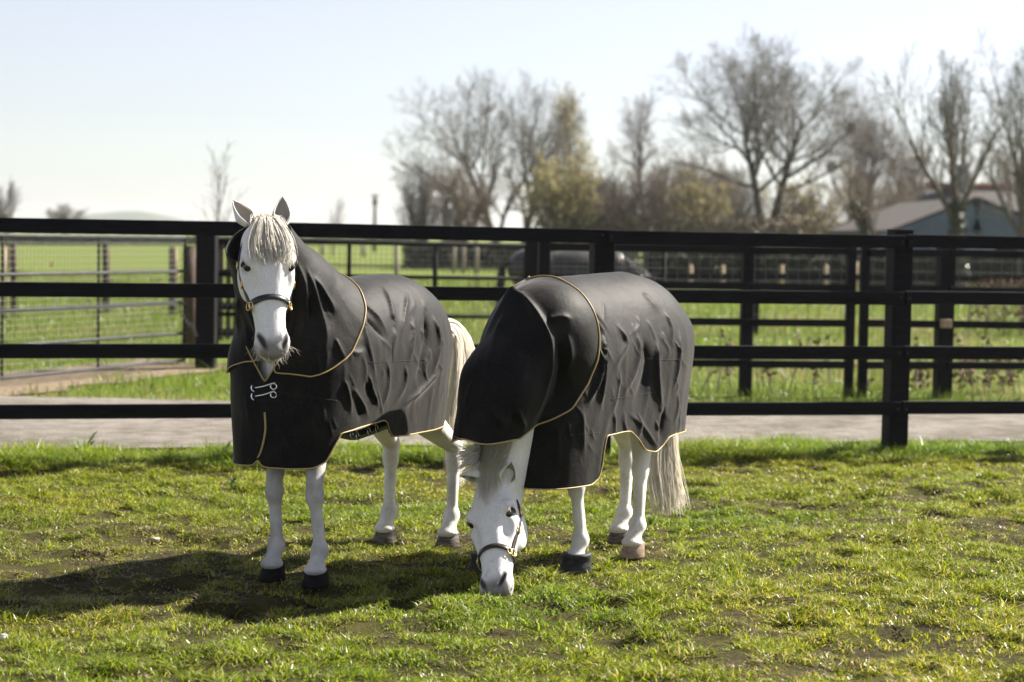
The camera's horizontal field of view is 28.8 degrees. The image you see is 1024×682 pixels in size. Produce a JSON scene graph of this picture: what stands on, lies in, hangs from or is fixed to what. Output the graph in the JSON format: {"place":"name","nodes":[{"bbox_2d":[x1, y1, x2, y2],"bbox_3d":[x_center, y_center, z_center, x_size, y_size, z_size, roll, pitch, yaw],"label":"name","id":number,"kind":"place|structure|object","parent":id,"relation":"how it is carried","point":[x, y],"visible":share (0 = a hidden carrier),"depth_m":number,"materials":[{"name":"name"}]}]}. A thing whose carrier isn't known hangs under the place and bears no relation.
{"place":"outdoors","nodes":[
{"label":"outdoors","id":0,"kind":"place"},
{"bbox_2d":[58,211,184,220],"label":"hill","id":1,"kind":"structure","parent":0,"point":[129,215],"depth_m":2045.09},
{"bbox_2d":[0,428,1023,681],"bbox_3d":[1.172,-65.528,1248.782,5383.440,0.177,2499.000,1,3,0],"label":"ground","id":2,"kind":"structure","parent":0,"point":[261,604],"depth_m":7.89,"materials":[{"name":"green plant"}]},
{"bbox_2d":[0,633,7,638],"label":"stone","id":3,"kind":"object","parent":2,"relation":"on","point":[3,634],"visible":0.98,"depth_m":6.75,"materials":[{"name":"grey stone"}]},
{"bbox_2d":[74,431,96,447],"bbox_3d":[-2.643,0.627,12.311,0.160,0.155,0.119,1,3,0],"label":"weed","id":4,"kind":"object","parent":2,"relation":"on","point":[88,443],"visible":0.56,"depth_m":12.32,"materials":[{"name":"green plant"}]},
{"bbox_2d":[149,537,159,542],"bbox_3d":[-1.612,0.897,8.982,0.051,0.026,0.041,1,3,0],"label":"stone","id":5,"kind":"object","parent":2,"relation":"on","point":[154,539],"visible":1,"depth_m":8.97,"materials":[{"name":"beige stone"}]},
{"bbox_2d":[215,441,230,453],"bbox_3d":[-1.770,0.670,12.214,0.093,0.111,0.097,1,3,0],"label":"weed","id":6,"kind":"object","parent":2,"relation":"on","point":[228,445],"visible":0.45,"depth_m":12.22,"materials":[{"name":"green plant"}]},
{"bbox_2d":[229,476,235,487],"bbox_3d":[-1.523,0.769,10.852,0.064,0.069,0.049,3,4,34],"label":"weed","id":7,"kind":"object","parent":2,"relation":"on","point":[231,480],"visible":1,"depth_m":10.85,"materials":[{"name":"green plant"}]},
{"bbox_2d":[225,197,474,588],"bbox_3d":[-0.690,0.172,8.450,0.587,1.534,1.935,2,3,23],"label":"pony","id":8,"kind":"object","parent":2,"relation":"on","point":[324,356],"visible":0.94,"depth_m":7.89,"materials":[{"name":"black fabric"}]},
{"bbox_2d":[0,218,1023,455],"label":"paddock fence","id":9,"kind":"object","parent":2,"relation":"on","point":[896,352],"visible":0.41,"depth_m":12.69,"materials":[{"name":"black wood"}]},
{"bbox_2d":[446,272,693,595],"bbox_3d":[0.341,0.333,8.621,0.644,1.262,1.969,3,4,37],"label":"pony","id":10,"kind":"object","parent":2,"relation":"on","point":[562,379],"visible":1,"depth_m":8.07,"materials":[{"name":"black fabric"}]},
{"bbox_2d":[646,516,654,524],"bbox_3d":[0.675,0.874,9.684,0.052,0.062,0.043,4,4,41],"label":"weed","id":11,"kind":"object","parent":2,"relation":"on","point":[650,520],"visible":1,"depth_m":9.69,"materials":[{"name":"green plant"}]},
{"bbox_2d":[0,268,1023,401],"bbox_3d":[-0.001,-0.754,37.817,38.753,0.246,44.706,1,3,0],"label":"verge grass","id":12,"kind":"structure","parent":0,"point":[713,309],"depth_m":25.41,"materials":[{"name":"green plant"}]},
{"bbox_2d":[0,396,1023,448],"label":"road","id":13,"kind":"structure","parent":0,"point":[181,432],"depth_m":14.17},
{"bbox_2d":[0,232,1023,401],"bbox_3d":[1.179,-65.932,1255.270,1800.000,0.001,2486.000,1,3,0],"label":"field","id":14,"kind":"structure","parent":0,"point":[154,262],"depth_m":37.23,"materials":[{"name":"green plant"}]},
{"bbox_2d":[4,246,6,318],"bbox_3d":[-7.513,-0.808,29.485,0.082,1.186,0.070,1,3,0],"label":"fence stake","id":15,"kind":"object","parent":14,"relation":"on","point":[5,277],"visible":0.48,"depth_m":29.45,"materials":[{"name":"beige wood"}]},
{"bbox_2d":[0,174,23,271],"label":"sapling","id":16,"kind":"object","parent":14,"relation":"on","point":[3,210],"visible":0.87,"depth_m":59.48,"materials":[{"name":"grey plant"}]},
{"bbox_2d":[10,243,16,314],"bbox_3d":[-7.739,-0.906,30.913,0.110,1.222,0.099,1,3,0],"label":"fence stake","id":17,"kind":"object","parent":14,"relation":"on","point":[13,301],"visible":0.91,"depth_m":30.87,"materials":[{"name":"brown wood"}]},
{"bbox_2d":[46,202,90,233],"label":"bare tree","id":18,"kind":"object","parent":14,"relation":"on","point":[61,214],"visible":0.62,"depth_m":169.26,"materials":[{"name":"grey plant"}]},
{"bbox_2d":[101,244,109,313],"bbox_3d":[-6.542,-0.946,32.060,0.140,1.221,0.128,1,3,0],"label":"fence stake","id":19,"kind":"object","parent":14,"relation":"on","point":[106,251],"visible":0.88,"depth_m":32.00,"materials":[{"name":"wood"}]},
{"bbox_2d":[0,359,226,395],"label":"gateway","id":20,"kind":"object","parent":14,"relation":"on","point":[18,384],"visible":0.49,"depth_m":18.50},
{"bbox_2d":[0,234,186,379],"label":"tubular gate","id":21,"kind":"structure","parent":20,"relation":"on","point":[98,306],"depth_m":18.14,"materials":[{"name":"grey metal"}]},
{"bbox_2d":[178,298,197,337],"bbox_3d":[-3.140,-0.276,19.300,0.249,0.512,0.186,0,3,-26],"label":"gate chain","id":22,"kind":"object","parent":21,"relation":"hanging from","point":[189,323],"visible":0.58,"depth_m":19.25,"materials":[{"name":"grey metal"}]},
{"bbox_2d":[168,247,173,314],"bbox_3d":[-5.457,-0.907,31.913,0.096,1.199,0.085,1,3,0],"label":"fence stake","id":23,"kind":"object","parent":14,"relation":"on","point":[171,308],"visible":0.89,"depth_m":31.87,"materials":[{"name":"brown wood"}]},
{"bbox_2d":[174,247,177,314],"bbox_3d":[-5.394,-0.908,31.941,0.070,1.200,0.059,1,3,0],"label":"fence stake","id":24,"kind":"object","parent":14,"relation":"on","point":[176,261],"visible":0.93,"depth_m":31.91,"materials":[{"name":"beige wood"}]},
{"bbox_2d":[182,246,195,343],"bbox_3d":[-3.557,-0.392,21.939,0.164,1.307,0.152,1,3,0],"label":"gatepost","id":25,"kind":"object","parent":14,"relation":"on","point":[191,278],"visible":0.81,"depth_m":21.87,"materials":[{"name":"brown wood"}]},
{"bbox_2d":[0,233,410,244],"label":"hedge","id":26,"kind":"object","parent":14,"relation":"on","point":[190,241],"visible":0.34,"depth_m":157.74,"materials":[{"name":"green plant"}]},
{"bbox_2d":[195,235,217,368],"bbox_3d":[-3.035,-0.311,19.771,0.209,1.594,0.209,1,3,0],"label":"gatepost","id":27,"kind":"object","parent":14,"relation":"on","point":[206,272],"visible":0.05,"depth_m":19.67,"materials":[{"name":"black wood"}]},
{"bbox_2d":[187,138,249,240],"bbox_3d":[-6.750,-2.792,44.851,1.104,3.516,1.495,-2,4,-44],"label":"sapling","id":28,"kind":"object","parent":14,"relation":"on","point":[219,201],"visible":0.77,"depth_m":44.69,"materials":[{"name":"grey plant"}]},
{"bbox_2d":[219,243,235,339],"bbox_3d":[-3.267,-0.578,22.757,0.447,1.150,0.090,1,3,0],"label":"slatted hurdle","id":29,"kind":"object","parent":14,"relation":"on","point":[223,306],"visible":0.11,"depth_m":22.77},
{"bbox_2d":[320,244,323,254],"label":"fence stake","id":30,"kind":"object","parent":14,"relation":"on","point":[321,248],"visible":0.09,"depth_m":112.81,"materials":[{"name":"beige wood"}]},
{"bbox_2d":[325,198,347,255],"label":"sapling","id":31,"kind":"object","parent":14,"relation":"on","point":[339,208],"visible":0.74,"depth_m":110.15,"materials":[{"name":"grey plant"}]},
{"bbox_2d":[361,245,364,256],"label":"fence stake","id":32,"kind":"object","parent":14,"relation":"on","point":[363,251],"visible":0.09,"depth_m":111.38,"materials":[{"name":"beige wood"}]},
{"bbox_2d":[217,238,525,343],"bbox_3d":[-1.455,-0.447,20.909,3.298,1.204,0.049,0,3,-11],"label":"fence","id":33,"kind":"object","parent":14,"relation":"on","point":[435,277],"visible":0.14,"depth_m":20.99,"materials":[{"name":"black paint"}]},
{"bbox_2d":[371,194,378,251],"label":"telegraph pole","id":34,"kind":"object","parent":14,"relation":"on","point":[375,196],"visible":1,"depth_m":139.64,"materials":[{"name":"black wood"}]},
{"bbox_2d":[394,246,398,274],"bbox_3d":[-2.308,-1.287,39.722,0.107,1.234,0.095,1,3,0],"label":"fence stake","id":35,"kind":"object","parent":14,"relation":"on","point":[396,257],"visible":0.45,"depth_m":39.67,"materials":[{"name":"beige wood"}]},
{"bbox_2d":[389,158,442,241],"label":"bare bush","id":36,"kind":"object","parent":14,"relation":"on","point":[418,213],"visible":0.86,"depth_m":81.50,"materials":[{"name":"grey plant"}]},
{"bbox_2d":[452,247,455,272],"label":"fence stake","id":37,"kind":"object","parent":14,"relation":"on","point":[453,250],"visible":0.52,"depth_m":69.28,"materials":[{"name":"wood"}]},
{"bbox_2d":[408,145,507,246],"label":"bare bush","id":38,"kind":"object","parent":14,"relation":"on","point":[463,212],"visible":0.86,"depth_m":79.58,"materials":[{"name":"grey plant"}]},
{"bbox_2d":[401,241,523,268],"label":"hedge","id":39,"kind":"object","parent":14,"relation":"on","point":[425,255],"visible":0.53,"depth_m":77.06,"materials":[{"name":"plant"}]},
{"bbox_2d":[461,247,464,272],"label":"fence stake","id":40,"kind":"object","parent":14,"relation":"on","point":[463,263],"visible":0.6,"depth_m":69.56,"materials":[{"name":"brown wood"}]},
{"bbox_2d":[466,280,479,311],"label":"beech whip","id":41,"kind":"object","parent":14,"relation":"on","point":[474,286],"visible":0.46,"depth_m":34.05,"materials":[{"name":"brown"}]},
{"bbox_2d":[379,66,572,242],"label":"bare tree","id":42,"kind":"object","parent":14,"relation":"on","point":[466,139],"visible":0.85,"depth_m":84.64,"materials":[{"name":"grey plant"}]},
{"bbox_2d":[474,247,478,273],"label":"fence stake","id":43,"kind":"object","parent":14,"relation":"on","point":[476,261],"visible":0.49,"depth_m":68.17,"materials":[{"name":"wood"}]},
{"bbox_2d":[480,280,494,313],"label":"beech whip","id":44,"kind":"object","parent":14,"relation":"on","point":[490,301],"visible":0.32,"depth_m":34.13,"materials":[{"name":"brown"}]},
{"bbox_2d":[525,242,537,278],"bbox_3d":[0.215,-0.319,20.868,0.184,1.609,0.184,1,3,0],"label":"gatepost","id":45,"kind":"object","parent":14,"relation":"on","point":[531,254],"depth_m":20.75,"materials":[{"name":"black wood"}]},
{"bbox_2d":[494,69,588,243],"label":"bare tree","id":46,"kind":"object","parent":14,"relation":"on","point":[556,147],"visible":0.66,"depth_m":85.71,"materials":[{"name":"grey plant"}]},
{"bbox_2d":[510,144,604,251],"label":"willow tree","id":47,"kind":"object","parent":14,"relation":"on","point":[557,210],"visible":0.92,"depth_m":75.30,"materials":[{"name":"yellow plant"}]},
{"bbox_2d":[494,249,651,305],"bbox_3d":[0.813,-0.490,24.015,2.062,1.243,0.484,1,3,-7],"label":"horse","id":48,"kind":"object","parent":14,"relation":"on","point":[556,265],"visible":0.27,"depth_m":23.81},
{"bbox_2d":[540,76,605,227],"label":"birch tree","id":49,"kind":"object","parent":14,"relation":"on","point":[583,145],"visible":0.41,"depth_m":91.46,"materials":[{"name":"yellow plant"}]},
{"bbox_2d":[564,164,637,226],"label":"bare bush","id":50,"kind":"object","parent":14,"relation":"on","point":[600,188],"visible":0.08,"depth_m":94.44,"materials":[{"name":"grey plant"}]},
{"bbox_2d":[581,170,628,214],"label":"bare bush","id":51,"kind":"object","parent":14,"relation":"on","point":[605,185],"visible":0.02,"depth_m":98.38,"materials":[{"name":"grey plant"}]},
{"bbox_2d":[552,251,665,280],"bbox_3d":[1.033,-0.456,22.006,1.326,1.210,0.060,1,3,0],"label":"fence","id":52,"kind":"object","parent":14,"relation":"on","point":[662,278],"visible":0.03,"depth_m":22.00,"materials":[{"name":"black paint"}]},
{"bbox_2d":[600,141,640,212],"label":"bare tree","id":53,"kind":"object","parent":14,"relation":"on","point":[614,179],"visible":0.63,"depth_m":83.41,"materials":[{"name":"grey plant"}]},
{"bbox_2d":[586,176,667,256],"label":"bare bush","id":54,"kind":"object","parent":14,"relation":"on","point":[631,210],"visible":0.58,"depth_m":77.08,"materials":[{"name":"brown plant"}]},
{"bbox_2d":[601,85,674,266],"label":"birch tree","id":55,"kind":"object","parent":14,"relation":"on","point":[639,143],"visible":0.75,"depth_m":87.53,"materials":[{"name":"grey plant"}]},
{"bbox_2d":[619,153,704,230],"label":"bare bush","id":56,"kind":"object","parent":14,"relation":"on","point":[655,187],"visible":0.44,"depth_m":83.45,"materials":[{"name":"brown plant"}]},
{"bbox_2d":[688,265,692,289],"bbox_3d":[4.150,-1.344,46.329,0.110,0.870,0.098,1,3,0],"label":"fence stake","id":57,"kind":"object","parent":14,"relation":"on","point":[690,268],"visible":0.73,"depth_m":46.28,"materials":[{"name":"beige wood"}]},
{"bbox_2d":[649,168,735,253],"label":"bare bush","id":58,"kind":"object","parent":14,"relation":"on","point":[700,207],"visible":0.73,"depth_m":81.56,"materials":[{"name":"brown plant"}]},
{"bbox_2d":[537,242,856,397],"bbox_3d":[1.629,-0.043,17.487,2.857,1.670,0.141,1,3,-9],"label":"roadside fence","id":59,"kind":"object","parent":14,"relation":"on","point":[746,321],"visible":0.59,"depth_m":17.51,"materials":[{"name":"black wood"}]},
{"bbox_2d":[659,144,748,231],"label":"bare bush","id":60,"kind":"object","parent":14,"relation":"on","point":[710,182],"visible":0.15,"depth_m":87.96,"materials":[{"name":"brown plant"}]},
{"bbox_2d":[697,343,728,389],"bbox_3d":[1.869,0.247,18.276,0.346,0.461,0.194,1,3,0],"label":"beech whip","id":61,"kind":"object","parent":14,"relation":"on","point":[715,372],"visible":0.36,"depth_m":18.29,"materials":[{"name":"brown"}]},
{"bbox_2d":[566,212,880,268],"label":"hedge","id":62,"kind":"object","parent":14,"relation":"on","point":[727,226],"visible":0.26,"depth_m":76.46,"materials":[{"name":"brown"}]},
{"bbox_2d":[713,329,734,392],"bbox_3d":[1.932,0.190,17.971,0.211,0.608,0.360,1,3,0],"label":"beech whip","id":63,"kind":"object","parent":14,"relation":"on","point":[732,342],"visible":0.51,"depth_m":17.93,"materials":[{"name":"brown"}]},
{"bbox_2d":[717,359,734,386],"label":"beech whip","id":64,"kind":"object","parent":14,"relation":"on","point":[726,372],"visible":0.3,"depth_m":18.35,"materials":[{"name":"brown"}]},
{"bbox_2d":[712,146,774,232],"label":"bare bush","id":65,"kind":"object","parent":14,"relation":"on","point":[747,212],"visible":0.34,"depth_m":91.04,"materials":[{"name":"brown plant"}]},
{"bbox_2d":[754,338,761,383],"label":"beech whip","id":66,"kind":"object","parent":14,"relation":"on","point":[757,374],"visible":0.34,"depth_m":18.21,"materials":[{"name":"brown"}]},
{"bbox_2d":[633,22,892,246],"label":"bare tree","id":67,"kind":"object","parent":14,"relation":"on","point":[755,116],"visible":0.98,"depth_m":78.66,"materials":[{"name":"grey plant"}]},
{"bbox_2d":[759,368,777,391],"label":"beech whip","id":68,"kind":"object","parent":14,"relation":"on","point":[768,374],"visible":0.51,"depth_m":18.05,"materials":[{"name":"brown"}]},
{"bbox_2d":[780,265,783,282],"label":"fence stake","id":69,"kind":"object","parent":14,"relation":"on","point":[781,271],"visible":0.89,"depth_m":47.57,"materials":[{"name":"brown wood"}]},
{"bbox_2d":[782,335,820,390],"bbox_3d":[2.678,0.220,18.261,0.217,0.543,0.423,-1,4,-37],"label":"beech whip","id":70,"kind":"object","parent":14,"relation":"on","point":[814,342],"visible":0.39,"depth_m":18.27,"materials":[{"name":"brown"}]},
{"bbox_2d":[750,167,860,233],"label":"bare bush","id":71,"kind":"object","parent":14,"relation":"on","point":[802,205],"visible":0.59,"depth_m":79.24,"materials":[{"name":"brown plant"}]},
{"bbox_2d":[804,360,822,392],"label":"beech whip","id":72,"kind":"object","parent":14,"relation":"on","point":[814,374],"visible":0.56,"depth_m":18.13,"materials":[{"name":"brown plant"}]},
{"bbox_2d":[779,195,849,232],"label":"bare bush","id":73,"kind":"object","parent":14,"relation":"on","point":[822,208],"visible":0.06,"depth_m":94.17,"materials":[{"name":"brown plant"}]},
{"bbox_2d":[824,265,827,283],"bbox_3d":[7.603,-1.402,48.268,0.115,0.901,0.103,1,3,0],"label":"fence stake","id":74,"kind":"object","parent":14,"relation":"on","point":[825,269],"visible":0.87,"depth_m":48.22,"materials":[{"name":"brown wood"}]},
{"bbox_2d":[818,335,835,386],"bbox_3d":[2.938,0.212,18.552,0.253,0.535,0.274,1,3,0],"label":"beech whip","id":75,"kind":"object","parent":14,"relation":"on","point":[819,339],"visible":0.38,"depth_m":18.57,"materials":[{"name":"brown"}]},
{"bbox_2d":[644,252,1017,287],"bbox_3d":[10.005,-2.061,58.320,15.948,1.258,1.344,-1,4,-33],"label":"hedge","id":76,"kind":"object","parent":14,"relation":"on","point":[770,261],"visible":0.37,"depth_m":56.81,"materials":[{"name":"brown plant"}]},
{"bbox_2d":[649,246,1023,334],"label":"field fence","id":77,"kind":"object","parent":14,"relation":"on","point":[725,276],"visible":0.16,"depth_m":28.86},
{"bbox_2d":[816,153,882,248],"bbox_3d":[10.297,-3.541,60.110,2.072,4.222,2.188,1,3,0],"label":"bare tree","id":78,"kind":"object","parent":14,"relation":"on","point":[861,211],"visible":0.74,"depth_m":59.77,"materials":[{"name":"grey plant"}]},
{"bbox_2d":[856,261,857,290],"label":"fence stake","id":79,"kind":"object","parent":14,"relation":"on","point":[857,280],"visible":0.34,"depth_m":46.94,"materials":[{"name":"brown wood"}]},
{"bbox_2d":[833,166,887,223],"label":"bare bush","id":80,"kind":"object","parent":14,"relation":"on","point":[850,217],"visible":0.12,"depth_m":89.30,"materials":[{"name":"grey plant"}]},
{"bbox_2d":[801,85,920,218],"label":"bare tree","id":81,"kind":"object","parent":14,"relation":"on","point":[874,157],"visible":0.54,"depth_m":89.67,"materials":[{"name":"grey plant"}]},
{"bbox_2d":[825,162,837,171],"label":"nest","id":82,"kind":"object","parent":81,"relation":"in","point":[827,168],"visible":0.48,"depth_m":88.56,"materials":[{"name":"grey"}]},
{"bbox_2d":[845,121,856,132],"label":"nest","id":83,"kind":"object","parent":81,"relation":"attached to","point":[849,125],"visible":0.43,"depth_m":88.48,"materials":[{"name":"grey"}]},
{"bbox_2d":[854,364,873,392],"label":"beech whip","id":84,"kind":"object","parent":14,"relation":"on","point":[855,366],"visible":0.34,"depth_m":18.27,"materials":[{"name":"brown"}]},
{"bbox_2d":[865,166,924,213],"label":"bare bush","id":85,"kind":"object","parent":14,"relation":"on","point":[898,197],"visible":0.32,"depth_m":79.51,"materials":[{"name":"brown plant"}]},
{"bbox_2d":[875,114,949,205],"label":"bare tree","id":86,"kind":"object","parent":14,"relation":"on","point":[922,176],"visible":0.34,"depth_m":95.01,"materials":[{"name":"grey plant"}]},
{"bbox_2d":[913,337,920,390],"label":"beech whip","id":87,"kind":"object","parent":14,"relation":"on","point":[917,374],"visible":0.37,"depth_m":18.55,"materials":[{"name":"brown"}]},
{"bbox_2d":[910,359,932,389],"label":"beech whip","id":88,"kind":"object","parent":14,"relation":"on","point":[928,374],"visible":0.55,"depth_m":18.76,"materials":[{"name":"brown"}]},
{"bbox_2d":[827,197,1018,255],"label":"barn","id":89,"kind":"structure","parent":14,"relation":"on","point":[930,217],"depth_m":61.55,"materials":[{"name":"grey metal"}]},
{"bbox_2d":[996,211,1018,250],"bbox_3d":[15.486,-2.744,61.907,0.900,2.600,0.120,1,3,0],"label":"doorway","id":90,"kind":"structure","parent":89,"relation":"in","point":[1014,211],"depth_m":61.84,"materials":[{"name":"black"}]},
{"bbox_2d":[859,41,1019,286],"bbox_3d":[11.754,-4.758,55.868,4.454,7.170,3.571,1,3,0],"label":"bare tree","id":91,"kind":"object","parent":14,"relation":"on","point":[955,208],"visible":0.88,"depth_m":55.58,"materials":[{"name":"grey plant"}]},
{"bbox_2d":[857,248,1023,397],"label":"roadside fence","id":92,"kind":"object","parent":14,"relation":"on","point":[945,276],"visible":0.64,"depth_m":17.76,"materials":[{"name":"black wood"}]},
{"bbox_2d":[939,319,951,327],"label":"insulator block","id":93,"kind":"structure","parent":92,"relation":"attached to","point":[945,323],"depth_m":17.69,"materials":[{"name":"beige wood"}]},
{"bbox_2d":[952,332,974,391],"bbox_3d":[4.182,0.209,18.452,0.279,0.597,0.282,1,3,0],"label":"beech whip","id":94,"kind":"object","parent":14,"relation":"on","point":[955,374],"visible":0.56,"depth_m":18.44,"materials":[{"name":"brown"}]},
{"bbox_2d":[954,359,988,389],"bbox_3d":[4.325,0.295,18.680,0.307,0.405,0.300,1,3,0],"label":"beech whip","id":95,"kind":"object","parent":14,"relation":"on","point":[967,372],"visible":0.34,"depth_m":18.68,"materials":[{"name":"brown plant"}]},
{"bbox_2d":[943,24,1023,285],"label":"bare tree","id":96,"kind":"object","parent":14,"relation":"on","point":[1017,173],"visible":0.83,"depth_m":59.75,"materials":[{"name":"grey plant"}]},
{"bbox_2d":[968,334,1002,393],"bbox_3d":[4.409,0.223,18.385,0.295,0.582,0.306,0,3,-14],"label":"beech whip","id":97,"kind":"object","parent":14,"relation":"on","point":[987,370],"visible":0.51,"depth_m":18.39,"materials":[{"name":"brown"}]},
{"bbox_2d":[962,278,1023,336],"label":"hedge","id":98,"kind":"object","parent":14,"relation":"on","point":[1004,310],"visible":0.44,"depth_m":29.75,"materials":[{"name":"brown plant"}]},
{"bbox_2d":[968,133,1023,183],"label":"bare bush","id":99,"kind":"object","parent":14,"relation":"on","point":[1010,174],"visible":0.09,"depth_m":95.23,"materials":[{"name":"grey plant"}]},
{"bbox_2d":[987,360,1019,389],"bbox_3d":[4.632,0.301,18.697,0.332,0.403,0.252,1,3,0],"label":"beech whip","id":100,"kind":"object","parent":14,"relation":"on","point":[1005,376],"visible":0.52,"depth_m":18.71,"materials":[{"name":"brown"}]},
{"bbox_2d":[995,340,1022,393],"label":"beech whip","id":101,"kind":"object","parent":14,"relation":"on","point":[1011,380],"visible":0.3,"depth_m":18.44,"materials":[{"name":"brown"}]},
{"bbox_2d":[0,0,1023,232],"label":"sky","id":102,"kind":"structure","parent":0,"point":[106,106],"materials":[{"name":"white"}]},
{"bbox_2d":[904,164,1018,210],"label":"house","id":103,"kind":"structure","parent":0,"point":[986,192],"depth_m":85.04,"materials":[{"name":"brown tile"}]}
]}

